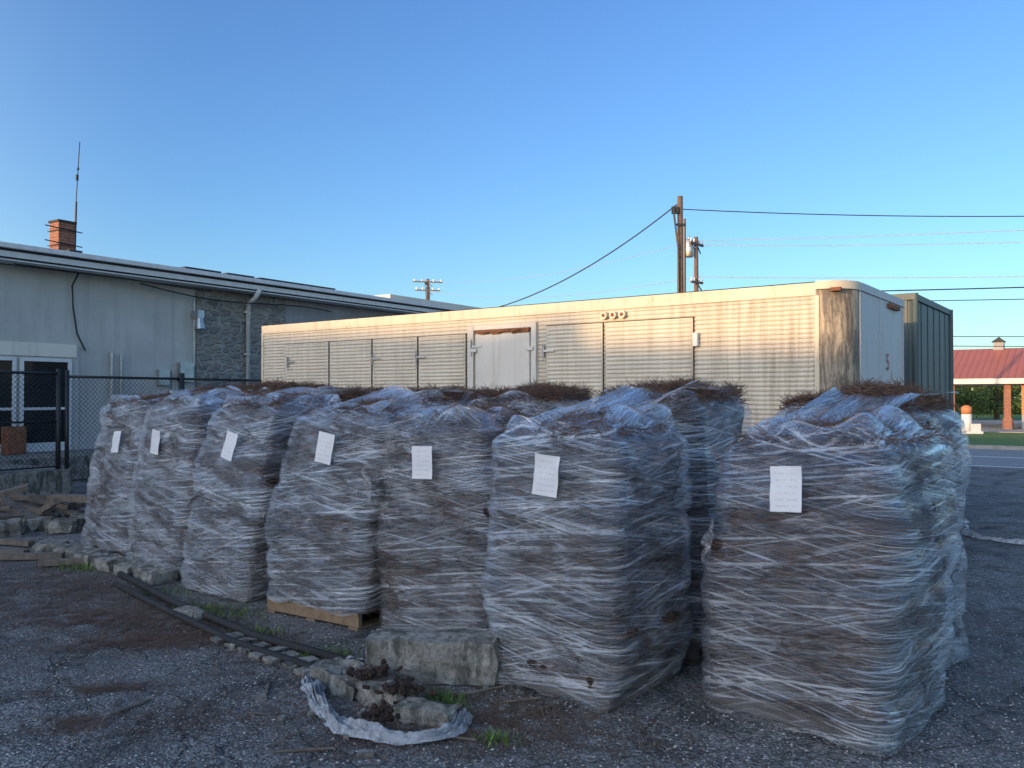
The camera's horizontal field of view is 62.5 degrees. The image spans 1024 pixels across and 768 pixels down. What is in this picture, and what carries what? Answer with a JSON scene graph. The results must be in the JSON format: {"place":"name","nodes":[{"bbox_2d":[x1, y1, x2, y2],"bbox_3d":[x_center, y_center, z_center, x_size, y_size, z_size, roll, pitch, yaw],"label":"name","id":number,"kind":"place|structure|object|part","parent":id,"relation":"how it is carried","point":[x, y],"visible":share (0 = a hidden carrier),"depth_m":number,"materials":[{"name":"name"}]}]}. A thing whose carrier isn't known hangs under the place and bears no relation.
{"place":"outdoors","nodes":[
{"label":"outdoors","id":0,"kind":"place"},
{"bbox_2d":[0,466,1023,767],"bbox_3d":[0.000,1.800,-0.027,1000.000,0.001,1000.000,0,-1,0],"label":"ground","id":1,"kind":"structure","parent":0,"point":[992,506],"depth_m":4.95,"materials":[{"name":"grey gravel"}]},
{"bbox_2d":[0,463,71,497],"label":"concrete block","id":2,"kind":"structure","parent":1,"relation":"on","point":[44,481],"depth_m":14.15,"materials":[{"name":"concrete"}]},
{"bbox_2d":[0,483,92,566],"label":"scrap wood pile","id":3,"kind":"object","parent":1,"relation":"on","point":[20,514],"visible":0.74,"depth_m":11.31,"materials":[{"name":"wood"}]},
{"bbox_2d":[0,449,98,482],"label":"concrete landing","id":4,"kind":"object","parent":1,"relation":"on","point":[50,456],"visible":0.22,"depth_m":17.66,"materials":[{"name":"grey concrete"}]},
{"bbox_2d":[1,426,26,454],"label":"rusty bin","id":5,"kind":"object","parent":4,"relation":"on","point":[18,432],"visible":0.81,"depth_m":18.06,"materials":[{"name":"metal"}]},
{"bbox_2d":[0,264,195,448],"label":"stucco wall","id":6,"kind":"structure","parent":1,"relation":"on","point":[145,331],"depth_m":20.41,"materials":[{"name":"white paint"}]},
{"bbox_2d":[0,345,78,449],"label":"entrance surround","id":7,"kind":"object","parent":6,"relation":"attached to","point":[75,381],"visible":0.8,"depth_m":19.78,"materials":[{"name":"white paint"}]},
{"bbox_2d":[0,356,71,453],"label":"door frames","id":8,"kind":"structure","parent":7,"relation":"attached to","point":[51,446],"depth_m":18.86,"materials":[{"name":"metal"}]},
{"bbox_2d":[0,360,67,443],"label":"door glass","id":9,"kind":"object","parent":8,"relation":"in","point":[31,400],"visible":0.63,"depth_m":19.06,"materials":[{"name":"black glass"}]},
{"bbox_2d":[0,341,76,357],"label":"entrance sign board","id":10,"kind":"object","parent":7,"relation":"attached to","point":[35,349],"visible":1,"depth_m":19.06,"materials":[{"name":"white paint"}]},
{"bbox_2d":[109,299,204,403],"bbox_3d":[-8.972,-0.374,21.501,0.410,3.800,2.530,-1,-1,33],"label":"wall lamp and conduit","id":11,"kind":"object","parent":6,"relation":"attached to","point":[187,369],"visible":0.7,"depth_m":22.10,"materials":[{"name":"metal"}]},
{"bbox_2d":[14,263,330,350],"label":"cables","id":12,"kind":"object","parent":6,"relation":"attached to","point":[77,272],"visible":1,"depth_m":20.74,"materials":[{"name":"black rubber"}]},
{"bbox_2d":[0,369,260,480],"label":"chain link fence","id":13,"kind":"object","parent":1,"relation":"on","point":[181,378],"visible":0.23,"depth_m":14.44,"materials":[{"name":"black metal"}]},
{"bbox_2d":[83,389,221,556],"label":"wrapped pine straw pallet","id":14,"kind":"object","parent":1,"relation":"on","point":[111,486],"visible":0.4,"depth_m":9.81,"materials":[{"name":"clear plastic"}]},
{"bbox_2d":[31,540,325,676],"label":"broken kerb stones","id":15,"kind":"object","parent":1,"relation":"on","point":[148,573],"visible":0.69,"depth_m":8.18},
{"bbox_2d":[125,385,257,579],"bbox_3d":[-3.311,0.965,8.963,1.334,1.937,1.110,-1,-1,43],"label":"wrapped pine straw pallet","id":16,"kind":"object","parent":1,"relation":"on","point":[164,496],"visible":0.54,"depth_m":8.51,"materials":[{"name":"clear plastic"}]},
{"bbox_2d":[176,381,250,395],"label":"wrapped pine straw pallet","id":17,"kind":"object","parent":1,"relation":"on","point":[204,389],"visible":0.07,"depth_m":10.85,"materials":[{"name":"brown plant"}]},
{"bbox_2d":[112,571,364,666],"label":"steel pipe rails","id":18,"kind":"object","parent":1,"relation":"on","point":[248,632],"visible":0.84,"depth_m":6.34,"materials":[{"name":"metal"}]},
{"bbox_2d":[195,288,285,388],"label":"stone wall","id":19,"kind":"structure","parent":1,"relation":"on","point":[220,344],"depth_m":23.50,"materials":[{"name":"grey stone"}]},
{"bbox_2d":[0,247,451,313],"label":"roof","id":20,"kind":"structure","parent":19,"relation":"on","point":[73,258],"depth_m":22.24,"materials":[{"name":"grey metal"}]},
{"bbox_2d":[50,221,74,249],"bbox_3d":[-10.905,-3.440,20.456,0.400,0.900,0.400,-1,-1,33],"label":"chimney","id":21,"kind":"object","parent":20,"relation":"on","point":[64,236],"visible":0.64,"depth_m":20.32,"materials":[{"name":"red brick"}]},
{"bbox_2d":[48,219,76,224],"bbox_3d":[-10.905,-3.915,20.463,0.460,0.050,0.460,-1,-1,33],"label":"chimney cap","id":22,"kind":"object","parent":21,"relation":"on","point":[61,220],"visible":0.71,"depth_m":20.31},
{"bbox_2d":[45,142,81,249],"bbox_3d":[-10.825,-4.491,20.354,0.603,3.001,0.849,-1,-1,54],"label":"antenna mast","id":23,"kind":"object","parent":20,"relation":"on","point":[75,214],"visible":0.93,"depth_m":20.71,"materials":[{"name":"grey metal"}]},
{"bbox_2d":[0,241,464,313],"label":"fascia and gutter","id":24,"kind":"structure","parent":20,"relation":"attached to","point":[12,254],"depth_m":22.00,"materials":[{"name":"white paint"}]},
{"bbox_2d":[0,249,426,312],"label":"roof edge trim","id":25,"kind":"structure","parent":24,"relation":"attached to","point":[71,250],"depth_m":22.46,"materials":[{"name":"white metal"}]},
{"bbox_2d":[374,294,478,308],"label":"raised roof curb","id":26,"kind":"structure","parent":20,"relation":"on","point":[425,301],"depth_m":30.10,"materials":[{"name":"beige paint"}]},
{"bbox_2d":[243,289,261,385],"bbox_3d":[-7.295,-0.319,23.779,0.623,4.761,0.200,-1,-1,33],"label":"downspout","id":27,"kind":"object","parent":19,"relation":"attached to","point":[248,307],"visible":0.66,"depth_m":23.87,"materials":[{"name":"white paint"}]},
{"bbox_2d":[0,575,540,755],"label":"sticks","id":28,"kind":"object","parent":1,"relation":"on","point":[139,703],"visible":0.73,"depth_m":4.93,"materials":[{"name":"brown wood"}]},
{"bbox_2d":[181,387,370,602],"bbox_3d":[-2.165,0.969,8.207,1.208,1.906,1.706,-1,-1,40],"label":"wrapped pine straw pallet","id":29,"kind":"object","parent":1,"relation":"on","point":[244,455],"visible":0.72,"depth_m":7.58,"materials":[{"name":"clear plastic"}]},
{"bbox_2d":[232,376,343,396],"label":"wrapped pine straw pallet","id":30,"kind":"object","parent":1,"relation":"on","point":[273,386],"visible":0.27,"depth_m":9.60,"materials":[{"name":"brown plant"}]},
{"bbox_2d":[46,562,531,748],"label":"weeds","id":31,"kind":"object","parent":1,"relation":"on","point":[489,735],"visible":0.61,"depth_m":5.87,"materials":[{"name":"green plant"}]},
{"bbox_2d":[286,299,401,323],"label":"side wall","id":32,"kind":"structure","parent":1,"relation":"on","point":[294,314],"depth_m":26.50,"materials":[{"name":"grey"}]},
{"bbox_2d":[299,384,390,405],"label":"wrapped pine straw pallet","id":33,"kind":"object","parent":1,"relation":"on","point":[349,392],"visible":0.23,"depth_m":8.42,"materials":[{"name":"brown plant"}]},
{"bbox_2d":[266,385,468,630],"bbox_3d":[-1.133,0.954,7.371,1.358,1.909,1.657,-1,-1,34],"label":"wrapped pine straw pallet","id":34,"kind":"object","parent":1,"relation":"on","point":[333,491],"visible":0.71,"depth_m":6.72,"materials":[{"name":"clear plastic"}]},
{"bbox_2d":[300,655,472,745],"bbox_3d":[-0.858,1.818,4.935,0.714,0.089,1.508,1,-1,-39],"label":"discarded film wrap","id":35,"kind":"object","parent":1,"relation":"on","point":[322,708],"visible":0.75,"depth_m":4.46,"materials":[{"name":"clear plastic"}]},
{"bbox_2d":[336,659,441,722],"bbox_3d":[-0.707,1.773,4.924,0.535,0.164,0.770,0,-1,-26],"label":"straw clump","id":36,"kind":"object","parent":1,"relation":"on","point":[381,713],"visible":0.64,"depth_m":4.85,"materials":[{"name":"brown plant"}]},
{"bbox_2d":[346,658,437,719],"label":"pine cones","id":37,"kind":"object","parent":36,"relation":"on","point":[382,670],"visible":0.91,"depth_m":4.80,"materials":[{"name":"brown plant"}]},
{"bbox_2d":[413,279,441,299],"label":"utility pole","id":38,"kind":"object","parent":1,"relation":"on","point":[427,290],"visible":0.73,"depth_m":80.01,"materials":[{"name":"brown wood"}]},
{"bbox_2d":[426,204,1023,346],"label":"overhead cables","id":39,"kind":"object","parent":38,"relation":"attached to","point":[818,277],"visible":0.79,"depth_m":31.30,"materials":[{"name":"metal"}]},
{"bbox_2d":[362,381,493,408],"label":"wrapped pine straw pallet","id":40,"kind":"object","parent":1,"relation":"on","point":[438,396],"visible":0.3,"depth_m":7.70,"materials":[{"name":"brown plant"}]},
{"bbox_2d":[365,628,500,686],"bbox_3d":[-0.497,1.745,5.393,0.877,0.306,0.308,0,-1,5],"label":"concrete block","id":41,"kind":"object","parent":1,"relation":"on","point":[458,656],"depth_m":5.26,"materials":[{"name":"grey concrete"}]},
{"bbox_2d":[256,657,624,758],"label":"broken concrete chunks","id":42,"kind":"object","parent":1,"relation":"on","point":[417,709],"visible":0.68,"depth_m":4.86,"materials":[{"name":"grey concrete"}]},
{"bbox_2d":[375,399,539,638],"bbox_3d":[-0.373,1.004,6.700,1.155,1.789,1.100,0,-1,28],"label":"wrapped pine straw pallet","id":43,"kind":"object","parent":1,"relation":"on","point":[438,512],"visible":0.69,"depth_m":6.30,"materials":[{"name":"clear plastic"}]},
{"bbox_2d":[0,546,984,767],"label":"scattered pine needles","id":44,"kind":"object","parent":1,"relation":"on","point":[161,638],"visible":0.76,"depth_m":5.12,"materials":[{"name":"brown plant"}]},
{"bbox_2d":[466,378,597,422],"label":"wrapped pine straw pallet","id":45,"kind":"object","parent":1,"relation":"on","point":[542,398],"visible":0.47,"depth_m":7.38,"materials":[{"name":"brown plant"}]},
{"bbox_2d":[261,280,903,441],"bbox_3d":[0.411,0.505,11.914,9.135,2.952,2.704,-1,-1,36],"label":"semi trailer","id":46,"kind":"object","parent":1,"relation":"on","point":[768,345],"visible":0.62,"depth_m":9.67,"materials":[{"name":"white paint"}]},
{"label":"ribbed side doors","id":47,"kind":"part","parent":46,"relation":"part of","materials":[{"name":"white paint"}]},
{"bbox_3d":[-0.119,0.252,10.688,0.860,1.780,0.045,-1,-1,36],"label":"smooth entry door","id":48,"kind":"part","parent":46,"relation":"part of","materials":[{"name":"paint"}]},
{"bbox_2d":[481,379,719,712],"bbox_3d":[0.668,0.922,5.611,1.133,1.921,1.599,-1,-1,38],"label":"wrapped pine straw pallet","id":49,"kind":"object","parent":1,"relation":"on","point":[587,535],"visible":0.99,"depth_m":5.07,"materials":[{"name":"clear plastic"}]},
{"bbox_2d":[590,374,752,664],"bbox_3d":[1.180,0.907,6.282,1.113,1.970,1.136,-1,-1,38],"label":"wrapped pine straw pallet","id":50,"kind":"object","parent":1,"relation":"on","point":[709,424],"visible":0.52,"depth_m":5.77,"materials":[{"name":"clear plastic"}]},
{"bbox_2d":[671,196,685,292],"bbox_3d":[5.127,-1.806,25.986,0.463,8.000,0.294,0,-1,-11],"label":"utility pole","id":51,"kind":"object","parent":1,"relation":"on","point":[679,224],"visible":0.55,"depth_m":25.98,"materials":[{"name":"brown wood"}]},
{"bbox_2d":[686,236,703,290],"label":"utility pole","id":52,"kind":"object","parent":1,"relation":"on","point":[692,247],"visible":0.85,"depth_m":44.98,"materials":[{"name":"brown wood"}]},
{"bbox_2d":[699,388,962,752],"bbox_3d":[2.013,0.942,5.083,1.235,1.865,1.636,-1,-1,43],"label":"wrapped pine straw pallet","id":53,"kind":"object","parent":1,"relation":"on","point":[825,596],"visible":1,"depth_m":4.54,"materials":[{"name":"clear plastic"}]},
{"bbox_2d":[773,372,970,671],"bbox_3d":[2.425,0.898,5.822,1.178,1.974,1.113,-1,-1,43],"label":"wrapped pine straw pallet","id":54,"kind":"object","parent":1,"relation":"on","point":[930,406],"visible":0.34,"depth_m":5.62,"materials":[{"name":"clear plastic"}]},
{"bbox_2d":[891,293,953,412],"bbox_3d":[1.620,0.441,15.857,11.569,3.200,2.799,-1,-1,36],"label":"semi trailer","id":55,"kind":"object","parent":1,"relation":"on","point":[928,342],"visible":0.14,"depth_m":12.10,"materials":[{"name":"green paint"}]},
{"bbox_2d":[956,386,970,414],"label":"tree","id":56,"kind":"object","parent":1,"relation":"on","point":[960,390],"visible":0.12,"depth_m":58.52,"materials":[{"name":"green plant"}]},
{"bbox_2d":[956,386,994,419],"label":"tree","id":57,"kind":"object","parent":1,"relation":"on","point":[973,398],"visible":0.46,"depth_m":59.99,"materials":[{"name":"green plant"}]},
{"bbox_2d":[953,337,1023,428],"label":"service station","id":58,"kind":"object","parent":1,"relation":"on","point":[999,366],"visible":0.34,"depth_m":44.85,"materials":[{"name":"red metal"}]},
{"bbox_2d":[956,388,1021,414],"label":"hedgerow","id":59,"kind":"object","parent":1,"relation":"on","point":[1017,409],"visible":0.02,"depth_m":81.26,"materials":[{"name":"green plant"}]},
{"bbox_2d":[956,517,1023,544],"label":"discarded film wrap","id":60,"kind":"object","parent":1,"relation":"on","point":[965,529],"visible":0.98,"depth_m":10.64,"materials":[{"name":"clear plastic"}]},
{"bbox_2d":[961,444,1023,449],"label":"kerb","id":61,"kind":"structure","parent":1,"relation":"on","point":[998,447],"depth_m":28.84,"materials":[{"name":"concrete"}]},
{"bbox_2d":[962,432,1023,445],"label":"grass verge","id":62,"kind":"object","parent":1,"relation":"on","point":[1001,438],"depth_m":33.39,"materials":[{"name":"green plant"}]},
{"bbox_2d":[961,405,982,433],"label":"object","id":63,"kind":"object","parent":62,"relation":"on","point":[969,427],"visible":0.88,"depth_m":38.58,"materials":[{"name":"white paint"}]},
{"bbox_2d":[971,386,1021,418],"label":"tree","id":64,"kind":"object","parent":1,"relation":"on","point":[998,413],"visible":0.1,"depth_m":65.80,"materials":[{"name":"green plant"}]},
{"bbox_2d":[972,386,1021,419],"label":"tree","id":65,"kind":"object","parent":1,"relation":"on","point":[998,404],"visible":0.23,"depth_m":61.61,"materials":[{"name":"green plant"}]},
{"bbox_2d":[0,0,1023,399],"label":"sky","id":66,"kind":"structure","parent":0,"point":[368,147],"materials":[{"name":"blue"}]},
{"bbox_2d":[956,413,1021,419],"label":"field","id":67,"kind":"structure","parent":0,"point":[1018,416],"depth_m":72.81,"materials":[{"name":"green plant"}]},
{"bbox_2d":[955,448,1023,468],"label":"road","id":68,"kind":"structure","parent":0,"point":[981,459],"depth_m":24.55,"materials":[{"name":"grey asphalt"}]},
{"bbox_2d":[961,455,1023,467],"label":"road marking","id":69,"kind":"object","parent":68,"relation":"on","point":[993,466],"depth_m":22.00,"materials":[{"name":"paint"}]},
{"bbox_2d":[960,419,1023,432],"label":"pavement","id":70,"kind":"structure","parent":0,"point":[991,425],"depth_m":47.16,"materials":[{"name":"concrete"}]}
]}

